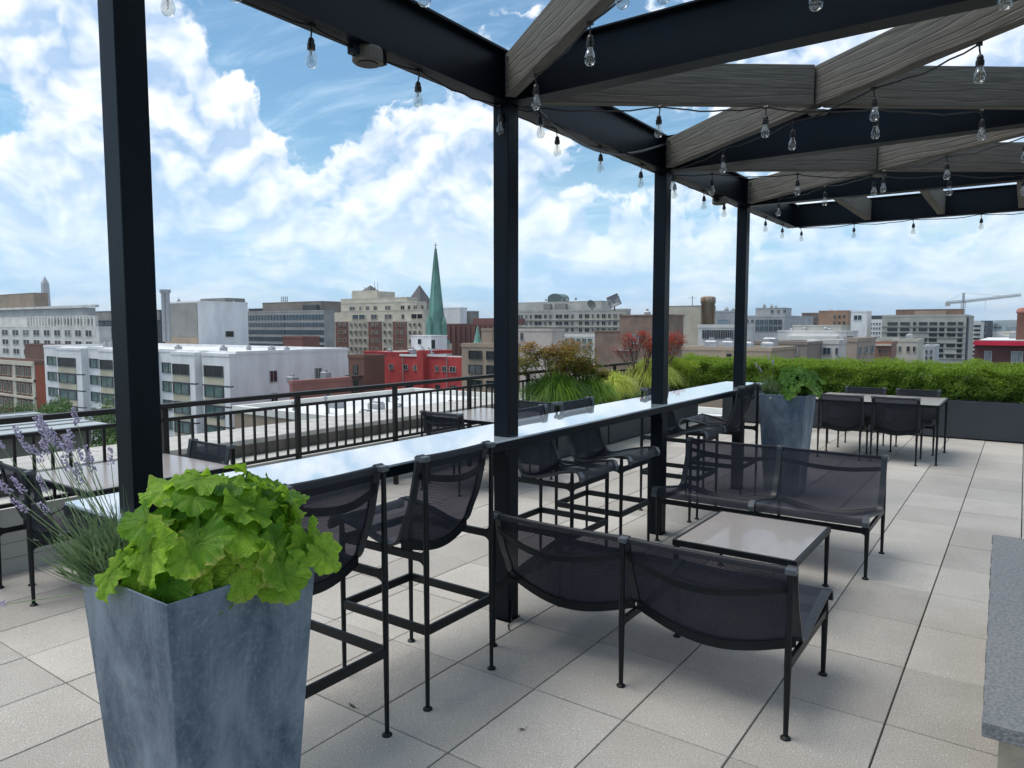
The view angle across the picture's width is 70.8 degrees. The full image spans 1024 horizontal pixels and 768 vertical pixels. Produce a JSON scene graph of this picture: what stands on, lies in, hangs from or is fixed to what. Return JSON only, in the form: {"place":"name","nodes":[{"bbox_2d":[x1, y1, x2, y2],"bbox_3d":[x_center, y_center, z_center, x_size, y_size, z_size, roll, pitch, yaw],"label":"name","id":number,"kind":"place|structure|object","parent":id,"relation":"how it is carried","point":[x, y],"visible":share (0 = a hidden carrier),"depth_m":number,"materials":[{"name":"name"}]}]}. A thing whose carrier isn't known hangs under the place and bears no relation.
{"place":"outdoors","nodes":[
{"label":"outdoors","id":0,"kind":"place"},
{"bbox_2d":[24,343,69,359],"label":"brown block","id":1,"kind":"structure","parent":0,"point":[34,350],"depth_m":218.26,"materials":[{"name":"brick"}]},
{"bbox_2d":[0,293,111,358],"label":"office block","id":2,"kind":"structure","parent":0,"point":[25,318],"depth_m":275.81,"materials":[{"name":"white concrete"}]},
{"bbox_2d":[43,341,348,445],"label":"apartment block","id":3,"kind":"structure","parent":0,"point":[80,377],"depth_m":115.63,"materials":[{"name":"white paint"}]},
{"bbox_2d":[172,363,189,374],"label":"window","id":4,"kind":"structure","parent":3,"relation":"in","point":[180,369],"depth_m":113.07,"materials":[{"name":"grey glass"}]},
{"bbox_2d":[173,383,189,394],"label":"window","id":5,"kind":"structure","parent":3,"relation":"in","point":[178,388],"depth_m":113.32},
{"bbox_2d":[203,365,223,377],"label":"window","id":6,"kind":"structure","parent":3,"relation":"in","point":[208,370],"depth_m":107.96,"materials":[{"name":"grey glass"}]},
{"bbox_2d":[204,385,223,397],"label":"window","id":7,"kind":"structure","parent":3,"relation":"in","point":[209,391],"depth_m":108.21,"materials":[{"name":"glass"}]},
{"bbox_2d":[334,282,428,354],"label":"apartment hotel","id":8,"kind":"structure","parent":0,"point":[370,318],"depth_m":250.60,"materials":[{"name":"beige stone"}]},
{"bbox_2d":[363,347,461,390],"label":"red building","id":9,"kind":"structure","parent":0,"point":[410,364],"depth_m":104.20,"materials":[{"name":"brick"}]},
{"bbox_2d":[410,335,447,354],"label":"white shed","id":10,"kind":"structure","parent":9,"relation":"on","point":[432,342],"depth_m":119.63,"materials":[{"name":"paint"}]},
{"bbox_2d":[411,285,429,309],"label":"pyramid tower","id":11,"kind":"structure","parent":0,"point":[419,293],"depth_m":615.29,"materials":[{"name":"stone"}]},
{"bbox_2d":[232,388,721,428],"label":"white flat roof building","id":12,"kind":"structure","parent":0,"point":[248,417],"depth_m":54.51,"materials":[{"name":"beige concrete"}]},
{"bbox_2d":[481,328,493,342],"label":"tan gable block","id":13,"kind":"structure","parent":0,"point":[487,335],"depth_m":140.76,"materials":[{"name":"concrete"}]},
{"bbox_2d":[0,416,1023,767],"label":"terrace floor","id":14,"kind":"structure","parent":0,"point":[902,684],"depth_m":3.54,"materials":[{"name":"tile"}]},
{"bbox_2d":[0,461,84,606],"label":"dining chair","id":15,"kind":"object","parent":14,"relation":"on","point":[34,525],"visible":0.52,"depth_m":4.40,"materials":[{"name":"grey metal"}]},
{"bbox_2d":[26,453,234,585],"bbox_3d":[-2.485,0.924,4.744,0.883,0.726,0.957,3,6,35],"label":"dining table","id":16,"kind":"object","parent":14,"relation":"on","point":[173,464],"visible":0.29,"depth_m":4.63,"materials":[{"name":"stone"}]},
{"bbox_2d":[81,567,313,767],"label":"zinc planter","id":17,"kind":"object","parent":14,"relation":"on","point":[197,681],"visible":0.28,"depth_m":1.89,"materials":[{"name":"metal"}]},
{"bbox_2d":[0,407,134,606],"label":"lavender plant","id":18,"kind":"object","parent":17,"relation":"in","point":[89,556],"visible":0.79,"depth_m":1.95,"materials":[{"name":"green plant"}]},
{"bbox_2d":[94,463,341,614],"bbox_3d":[-0.808,0.411,1.990,0.489,0.364,0.551,3,6,35],"label":"leafy plant","id":19,"kind":"object","parent":17,"relation":"in","point":[247,537],"visible":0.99,"depth_m":1.87,"materials":[{"name":"green plant"}]},
{"bbox_2d":[186,438,236,464],"bbox_3d":[-2.365,0.846,5.146,0.532,0.817,0.609,3,6,35],"label":"dining chair","id":20,"kind":"object","parent":14,"relation":"on","point":[208,451],"visible":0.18,"depth_m":5.29,"materials":[{"name":"fabric"}]},
{"bbox_2d":[0,423,488,574],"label":"edge wall","id":21,"kind":"structure","parent":14,"relation":"on","point":[14,553],"depth_m":5.05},
{"bbox_2d":[0,382,634,497],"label":"roof","id":22,"kind":"structure","parent":14,"relation":"on","point":[24,462],"depth_m":7.38,"materials":[{"name":"stone"}]},
{"bbox_2d":[283,463,391,737],"bbox_3d":[-0.878,0.876,2.874,0.635,1.117,0.502,3,6,35],"label":"bar stool","id":23,"kind":"object","parent":14,"relation":"on","point":[341,507],"visible":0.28,"depth_m":2.83,"materials":[{"name":"grey metal"}]},
{"bbox_2d":[0,357,681,508],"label":"railing","id":24,"kind":"object","parent":14,"relation":"on","point":[297,405],"visible":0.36,"depth_m":6.52,"materials":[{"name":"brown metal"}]},
{"bbox_2d":[340,440,495,711],"bbox_3d":[-0.470,0.831,3.447,0.635,1.117,0.502,3,6,35],"label":"bar stool","id":25,"kind":"object","parent":14,"relation":"on","point":[433,510],"visible":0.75,"depth_m":3.31,"materials":[{"name":"grey metal"}]},
{"bbox_2d":[419,410,488,486],"bbox_3d":[-0.556,0.666,7.407,0.532,0.817,0.609,3,6,35],"label":"dining chair","id":26,"kind":"object","parent":14,"relation":"on","point":[437,423],"visible":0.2,"depth_m":7.20,"materials":[{"name":"fabric"}]},
{"bbox_2d":[449,408,552,479],"bbox_3d":[-0.224,0.687,7.722,0.988,0.726,0.967,3,6,35],"label":"dining table","id":27,"kind":"object","parent":14,"relation":"on","point":[483,416],"visible":0.3,"depth_m":7.60,"materials":[{"name":"beige ceramic"}]},
{"bbox_2d":[493,400,554,475],"bbox_3d":[0.125,0.615,8.053,0.532,0.817,0.609,3,6,35],"label":"dining chair","id":28,"kind":"object","parent":14,"relation":"on","point":[522,404],"visible":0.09,"depth_m":8.21,"materials":[{"name":"fabric"}]},
{"bbox_2d":[97,0,1023,629],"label":"pergola","id":29,"kind":"object","parent":14,"relation":"on","point":[679,54],"visible":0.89,"depth_m":3.89,"materials":[{"name":"paint"}]},
{"bbox_2d":[347,41,386,68],"bbox_3d":[-0.618,-1.400,3.086,0.131,0.067,0.184,10,11,66],"label":"ceiling light","id":30,"kind":"object","parent":29,"relation":"attached to","point":[367,55],"visible":1,"depth_m":3.04,"materials":[{"name":"grey metal"}]},
{"bbox_2d":[64,381,764,534],"bbox_3d":[0.598,0.251,5.169,0.448,0.100,6.840,3,6,35],"label":"bar counter","id":31,"kind":"object","parent":29,"relation":"attached to","point":[397,457],"visible":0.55,"depth_m":3.91,"materials":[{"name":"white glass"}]},
{"bbox_2d":[160,0,783,235],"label":"string light","id":32,"kind":"object","parent":29,"relation":"hanging from","point":[311,48],"visible":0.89,"depth_m":3.49,"materials":[{"name":"black rubber"}]},
{"bbox_2d":[531,0,667,108],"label":"string light","id":33,"kind":"object","parent":29,"relation":"hanging from","point":[589,46],"visible":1,"depth_m":2.85,"materials":[{"name":"black rubber"}]},
{"bbox_2d":[517,105,985,140],"bbox_3d":[1.286,-1.422,3.920,2.642,0.174,0.080,0,5,-1],"label":"string light","id":34,"kind":"object","parent":29,"relation":"hanging from","point":[981,124],"visible":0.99,"depth_m":3.90,"materials":[{"name":"black rubber"}]},
{"bbox_2d":[671,41,985,190],"bbox_3d":[1.602,-1.451,4.251,0.068,0.170,2.586,-1,5,-17],"label":"string light","id":35,"kind":"object","parent":29,"relation":"hanging from","point":[980,62],"visible":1,"depth_m":3.60,"materials":[{"name":"black rubber"}]},
{"bbox_2d":[671,173,1023,195],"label":"string light","id":36,"kind":"object","parent":29,"relation":"hanging from","point":[949,184],"visible":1,"depth_m":5.62,"materials":[{"name":"black rubber"}]},
{"bbox_2d":[777,137,1023,210],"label":"string light","id":37,"kind":"object","parent":29,"relation":"hanging from","point":[946,168],"visible":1,"depth_m":5.35,"materials":[{"name":"black rubber"}]},
{"bbox_2d":[799,213,1022,236],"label":"string light","id":38,"kind":"object","parent":29,"relation":"hanging from","point":[913,226],"visible":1,"depth_m":7.91,"materials":[{"name":"black rubber"}]},
{"bbox_2d":[518,404,618,532],"bbox_3d":[0.309,0.723,4.797,0.635,1.117,0.502,3,6,35],"label":"bar stool","id":39,"kind":"object","parent":14,"relation":"on","point":[541,460],"visible":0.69,"depth_m":4.84,"materials":[{"name":"fabric"}]},
{"bbox_2d":[558,426,607,457],"bbox_3d":[0.594,0.618,9.502,0.590,0.540,1.750,3,6,35],"label":"planter box","id":40,"kind":"object","parent":14,"relation":"on","point":[563,449],"visible":0.11,"depth_m":9.13,"materials":[{"name":"metal"}]},
{"bbox_2d":[518,369,601,411],"bbox_3d":[0.572,0.113,9.387,1.408,0.605,1.341,3,6,35],"label":"grass clump","id":41,"kind":"object","parent":40,"relation":"in","point":[554,388],"visible":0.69,"depth_m":9.12,"materials":[{"name":"plant"}]},
{"bbox_2d":[518,336,608,383],"bbox_3d":[0.518,-0.150,9.312,1.124,0.917,1.293,3,6,35],"label":"bronze maple","id":42,"kind":"object","parent":40,"relation":"in","point":[565,351],"visible":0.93,"depth_m":9.21,"materials":[{"name":"plant"}]},
{"bbox_2d":[544,357,613,398],"bbox_3d":[0.877,-0.060,9.755,0.802,0.706,1.031,3,6,35],"label":"bronze maple","id":43,"kind":"object","parent":40,"relation":"in","point":[601,374],"visible":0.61,"depth_m":9.71,"materials":[{"name":"brown plant"}]},
{"bbox_2d":[574,374,623,404],"bbox_3d":[1.059,0.110,9.833,1.126,0.540,1.210,3,6,35],"label":"grass clump","id":44,"kind":"object","parent":40,"relation":"in","point":[600,388],"visible":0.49,"depth_m":9.62,"materials":[{"name":"plant"}]},
{"bbox_2d":[554,396,660,540],"bbox_3d":[0.697,0.680,5.341,0.635,1.117,0.502,3,6,35],"label":"bar stool","id":45,"kind":"object","parent":14,"relation":"on","point":[588,445],"visible":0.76,"depth_m":5.35,"materials":[{"name":"grey metal"}]},
{"bbox_2d":[599,394,650,443],"bbox_3d":[1.706,0.493,11.080,0.570,0.540,1.980,3,6,35],"label":"planter box","id":46,"kind":"object","parent":14,"relation":"on","point":[623,430],"visible":0.25,"depth_m":10.59,"materials":[{"name":"metal"}]},
{"bbox_2d":[600,369,644,403],"bbox_3d":[1.484,0.044,10.593,1.191,0.551,1.126,3,6,35],"label":"grass clump","id":47,"kind":"object","parent":46,"relation":"in","point":[620,381],"visible":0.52,"depth_m":10.39,"materials":[{"name":"plant"}]},
{"bbox_2d":[609,330,651,390],"bbox_3d":[1.994,-0.348,11.495,0.901,1.039,0.681,3,6,35],"label":"red maple","id":48,"kind":"object","parent":46,"relation":"on","point":[649,344],"visible":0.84,"depth_m":11.46,"materials":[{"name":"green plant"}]},
{"bbox_2d":[622,357,690,393],"bbox_3d":[2.238,-0.121,11.749,1.375,0.697,1.334,3,6,35],"label":"grass clump","id":49,"kind":"object","parent":46,"relation":"in","point":[645,380],"visible":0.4,"depth_m":11.51,"materials":[{"name":"plant"}]},
{"bbox_2d":[493,511,833,741],"bbox_3d":[0.701,1.025,3.587,1.516,0.707,0.798,3,6,35],"label":"bench","id":50,"kind":"object","parent":14,"relation":"on","point":[718,601],"visible":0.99,"depth_m":3.28,"materials":[{"name":"fabric"}]},
{"bbox_2d":[639,387,697,423],"bbox_3d":[2.712,0.379,12.508,0.550,0.540,1.380,3,6,35],"label":"planter box","id":51,"kind":"object","parent":14,"relation":"on","point":[688,412],"visible":0.06,"depth_m":12.50,"materials":[{"name":"metal"}]},
{"bbox_2d":[645,331,686,384],"bbox_3d":[2.635,-0.423,12.407,0.762,1.047,0.994,-2,5,-29],"label":"red maple","id":52,"kind":"object","parent":51,"relation":"in","point":[677,342],"visible":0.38,"depth_m":12.31,"materials":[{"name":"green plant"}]},
{"bbox_2d":[668,355,701,390],"bbox_3d":[3.009,-0.162,12.767,0.630,0.700,0.618,3,6,35],"label":"boxwood hedge","id":53,"kind":"object","parent":51,"relation":"in","point":[687,368],"visible":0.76,"depth_m":12.64,"materials":[{"name":"green plant"}]},
{"bbox_2d":[639,385,725,519],"bbox_3d":[1.537,0.586,6.519,0.635,1.117,0.502,3,6,35],"label":"bar stool","id":54,"kind":"object","parent":14,"relation":"on","point":[708,432],"visible":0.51,"depth_m":6.48,"materials":[{"name":"grey metal"}]},
{"bbox_2d":[679,382,759,451],"bbox_3d":[2.025,0.545,7.042,0.635,1.117,0.502,3,6,35],"label":"bar stool","id":55,"kind":"object","parent":14,"relation":"on","point":[734,422],"visible":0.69,"depth_m":6.93,"materials":[{"name":"grey metal"}]},
{"bbox_2d":[672,511,830,586],"bbox_3d":[1.500,1.115,4.484,0.728,0.386,0.847,3,6,35],"label":"table","id":56,"kind":"object","parent":14,"relation":"on","point":[771,540],"visible":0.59,"depth_m":4.37,"materials":[{"name":"stone"}]},
{"bbox_2d":[651,437,888,579],"bbox_3d":[1.915,0.866,5.413,1.516,0.735,0.798,3,6,35],"label":"bench","id":57,"kind":"object","parent":14,"relation":"on","point":[819,485],"visible":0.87,"depth_m":5.46,"materials":[{"name":"fabric"}]},
{"bbox_2d":[759,393,815,448],"bbox_3d":[2.737,0.590,7.201,0.444,0.998,0.447,3,6,35],"label":"zinc planter","id":58,"kind":"object","parent":14,"relation":"on","point":[784,422],"visible":0.52,"depth_m":7.02,"materials":[{"name":"metal"}]},
{"bbox_2d":[755,354,780,394],"bbox_3d":[2.535,-0.079,7.120,0.242,0.430,0.257,3,6,35],"label":"lavender plant","id":59,"kind":"object","parent":58,"relation":"on","point":[768,388],"visible":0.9,"depth_m":7.11,"materials":[{"name":"green plant"}]},
{"bbox_2d":[777,364,825,400],"bbox_3d":[2.828,-0.020,7.085,0.459,0.341,0.532,3,6,35],"label":"leafy plant","id":60,"kind":"object","parent":58,"relation":"on","point":[801,382],"visible":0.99,"depth_m":6.97,"materials":[{"name":"green plant"}]},
{"bbox_2d":[817,393,869,454],"bbox_3d":[4.273,0.516,9.294,0.532,0.817,0.609,3,6,35],"label":"dining chair","id":61,"kind":"object","parent":14,"relation":"on","point":[843,413],"visible":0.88,"depth_m":9.12,"materials":[{"name":"fabric"}]},
{"bbox_2d":[836,386,886,450],"bbox_3d":[4.833,0.462,9.976,0.532,0.817,0.609,3,6,35],"label":"dining chair","id":62,"kind":"object","parent":14,"relation":"on","point":[866,390],"visible":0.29,"depth_m":10.10,"materials":[{"name":"grey metal"}]},
{"bbox_2d":[722,390,1023,442],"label":"planter box","id":63,"kind":"object","parent":14,"relation":"on","point":[987,420],"visible":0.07,"depth_m":10.54,"materials":[{"name":"metal"}]},
{"bbox_2d":[678,352,1023,403],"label":"long hedge","id":64,"kind":"object","parent":63,"relation":"in","point":[1005,384],"visible":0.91,"depth_m":11.29,"materials":[{"name":"green plant"}]},
{"bbox_2d":[815,392,948,465],"bbox_3d":[4.797,0.548,9.460,1.493,0.726,1.147,3,6,35],"label":"dining table","id":65,"kind":"object","parent":14,"relation":"on","point":[933,402],"visible":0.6,"depth_m":9.27,"materials":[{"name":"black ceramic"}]},
{"bbox_2d":[870,395,924,465],"bbox_3d":[4.774,0.544,8.939,0.532,0.817,0.609,3,6,35],"label":"dining chair","id":66,"kind":"object","parent":14,"relation":"on","point":[895,416],"visible":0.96,"depth_m":8.76,"materials":[{"name":"fabric"}]},
{"bbox_2d":[889,388,940,455],"bbox_3d":[5.363,0.492,9.601,0.532,0.817,0.609,3,6,35],"label":"dining chair","id":67,"kind":"object","parent":14,"relation":"on","point":[928,416],"visible":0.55,"depth_m":9.67,"materials":[{"name":"grey metal"}]},
{"bbox_2d":[981,535,1023,767],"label":"stone counter","id":68,"kind":"object","parent":14,"relation":"on","point":[1003,711],"visible":1,"depth_m":2.65,"materials":[{"name":"stone"}]},
{"bbox_2d":[0,0,1023,320],"label":"sky","id":69,"kind":"structure","parent":0,"point":[274,176],"materials":[{"name":"blue"}]},
{"bbox_2d":[518,329,564,391],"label":"pale wing","id":70,"kind":"structure","parent":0,"point":[544,337],"depth_m":122.00,"materials":[{"name":"concrete"}]},
{"bbox_2d":[518,294,630,333],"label":"grey hotel","id":71,"kind":"structure","parent":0,"point":[558,311],"depth_m":286.41,"materials":[{"name":"concrete"}]},
{"bbox_2d":[564,334,594,378],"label":"building","id":72,"kind":"structure","parent":0,"point":[587,339],"depth_m":131.46,"materials":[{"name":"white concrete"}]},
{"bbox_2d":[594,309,684,384],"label":"blank brick block","id":73,"kind":"structure","parent":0,"point":[605,340],"depth_m":76.93,"materials":[{"name":"brick"}]},
{"bbox_2d":[669,296,715,345],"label":"beige block","id":74,"kind":"structure","parent":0,"point":[704,312],"depth_m":150.76,"materials":[{"name":"concrete"}]},
{"bbox_2d":[715,307,734,323],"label":"grey glass block","id":75,"kind":"structure","parent":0,"point":[726,316],"depth_m":191.69,"materials":[{"name":"metal"}]},
{"bbox_2d":[698,324,754,344],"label":"louvred block","id":76,"kind":"structure","parent":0,"point":[720,333],"depth_m":96.82,"materials":[{"name":"grey concrete"}]},
{"bbox_2d":[681,334,796,407],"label":"tan low roof","id":77,"kind":"structure","parent":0,"point":[769,345],"depth_m":55.16,"materials":[{"name":"brick"}]},
{"bbox_2d":[747,304,812,340],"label":"glass front block","id":78,"kind":"structure","parent":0,"point":[764,320],"depth_m":188.90,"materials":[{"name":"metal"}]},
{"bbox_2d":[777,325,858,340],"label":"white long house","id":79,"kind":"structure","parent":0,"point":[842,331],"depth_m":123.26,"materials":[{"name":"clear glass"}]},
{"bbox_2d":[819,309,850,329],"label":"orange brick block","id":80,"kind":"structure","parent":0,"point":[836,317],"depth_m":282.61,"materials":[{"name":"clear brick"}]},
{"bbox_2d":[786,333,924,362],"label":"cream row house","id":81,"kind":"structure","parent":0,"point":[909,346],"depth_m":109.71,"materials":[{"name":"stone"}]},
{"bbox_2d":[843,337,875,376],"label":"tan row house","id":82,"kind":"structure","parent":0,"point":[861,348],"depth_m":86.52,"materials":[{"name":"beige brick"}]},
{"bbox_2d":[871,319,881,340],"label":"white grid block","id":83,"kind":"structure","parent":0,"point":[876,327],"depth_m":250.97,"materials":[{"name":"paint"}]},
{"bbox_2d":[875,341,897,361],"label":"brick row house","id":84,"kind":"structure","parent":0,"point":[884,349],"depth_m":96.87,"materials":[{"name":"brown brick"}]},
{"bbox_2d":[881,309,973,380],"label":"concrete slab block","id":85,"kind":"structure","parent":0,"point":[950,331],"depth_m":215.46,"materials":[{"name":"beige concrete"}]},
{"bbox_2d":[922,344,939,373],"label":"grey row house","id":86,"kind":"structure","parent":0,"point":[931,351],"depth_m":131.07,"materials":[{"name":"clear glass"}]},
{"bbox_2d":[972,322,984,362],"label":"striped tower","id":87,"kind":"structure","parent":0,"point":[978,330],"depth_m":261.06,"materials":[{"name":"white concrete"}]},
{"bbox_2d":[974,307,1023,382],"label":"red corniced house","id":88,"kind":"structure","parent":0,"point":[994,350],"depth_m":66.89,"materials":[{"name":"brick"}]},
{"bbox_3d":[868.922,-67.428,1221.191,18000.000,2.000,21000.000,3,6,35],"label":"city ground","id":89,"kind":"structure","parent":0,"visible":0},
{"bbox_2d":[0,357,46,413],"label":"brick office","id":90,"kind":"structure","parent":89,"relation":"on","point":[22,380],"depth_m":154.72,"materials":[{"name":"red brick"}]},
{"bbox_2d":[0,395,73,413],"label":"street tree","id":91,"kind":"object","parent":89,"relation":"on","point":[45,405],"visible":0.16,"depth_m":110.22,"materials":[{"name":"green plant"}]},
{"bbox_2d":[0,411,107,458],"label":"canopy roof","id":92,"kind":"structure","parent":89,"relation":"on","point":[7,429],"depth_m":61.99,"materials":[{"name":"metal"}]},
{"bbox_2d":[43,395,116,446],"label":"street tree","id":93,"kind":"object","parent":89,"relation":"on","point":[108,431],"visible":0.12,"depth_m":75.37,"materials":[{"name":"green plant"}]},
{"bbox_2d":[96,310,164,342],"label":"dark office","id":94,"kind":"structure","parent":89,"relation":"on","point":[104,318],"depth_m":345.49,"materials":[{"name":"grey concrete"}]},
{"bbox_2d":[159,289,248,344],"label":"stair tower block","id":95,"kind":"structure","parent":89,"relation":"on","point":[218,321],"depth_m":153.32,"materials":[{"name":"white paint"}]},
{"bbox_2d":[248,296,340,347],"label":"banded office","id":96,"kind":"structure","parent":89,"relation":"on","point":[271,323],"depth_m":226.69,"materials":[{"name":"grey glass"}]},
{"bbox_2d":[248,315,283,319],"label":"window","id":97,"kind":"structure","parent":96,"relation":"in","point":[250,317],"depth_m":230.73,"materials":[{"name":"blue glass"}]},
{"bbox_2d":[284,314,323,319],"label":"window","id":98,"kind":"structure","parent":96,"relation":"in","point":[313,316],"depth_m":220.08,"materials":[{"name":"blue glass"}]},
{"bbox_2d":[282,336,319,346],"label":"brown annex","id":99,"kind":"object","parent":89,"relation":"on","point":[303,341],"visible":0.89,"depth_m":167.23,"materials":[{"name":"brick"}]},
{"bbox_2d":[286,370,351,399],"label":"brick annex","id":100,"kind":"object","parent":89,"relation":"on","point":[324,381],"visible":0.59,"depth_m":92.12,"materials":[{"name":"red brick"}]},
{"bbox_2d":[345,354,384,393],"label":"dark brick end","id":101,"kind":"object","parent":89,"relation":"on","point":[366,369],"visible":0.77,"depth_m":102.68,"materials":[{"name":"brown brick"}]},
{"bbox_2d":[426,243,451,355],"bbox_3d":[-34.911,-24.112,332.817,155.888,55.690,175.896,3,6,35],"label":"church spire","id":102,"kind":"structure","parent":89,"relation":"on","point":[436,323],"depth_m":219.73,"materials":[{"name":"green metal"}]},
{"bbox_2d":[443,307,466,323],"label":"white plant room","id":103,"kind":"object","parent":89,"relation":"on","point":[455,315],"visible":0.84,"depth_m":263.55,"materials":[{"name":"paint"}]},
{"bbox_2d":[447,318,524,355],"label":"brown office","id":104,"kind":"structure","parent":89,"relation":"on","point":[458,335],"depth_m":227.78,"materials":[{"name":"red brick"}]},
{"bbox_2d":[461,343,520,392],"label":"tan apartments","id":105,"kind":"structure","parent":89,"relation":"on","point":[477,358],"depth_m":86.30,"materials":[{"name":"brick"}]},
{"bbox_2d":[752,340,821,371],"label":"taupe flats","id":106,"kind":"structure","parent":89,"relation":"on","point":[808,349],"depth_m":71.43,"materials":[{"name":"grey concrete"}]},
{"bbox_2d":[807,339,846,360],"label":"white bay flats","id":107,"kind":"structure","parent":89,"relation":"on","point":[833,348],"depth_m":74.81,"materials":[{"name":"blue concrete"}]},
{"bbox_2d":[850,311,871,336],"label":"white frame block","id":108,"kind":"structure","parent":89,"relation":"on","point":[861,321],"depth_m":231.33,"materials":[{"name":"paint"}]},
{"bbox_2d":[945,293,1020,312],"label":"tower crane","id":109,"kind":"object","parent":89,"relation":"on","point":[948,303],"visible":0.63,"depth_m":717.52,"materials":[{"name":"grey metal"}]},
{"bbox_2d":[981,321,997,337],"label":"blue glass block","id":110,"kind":"structure","parent":89,"relation":"on","point":[989,328],"depth_m":421.71,"materials":[{"name":"glass"}]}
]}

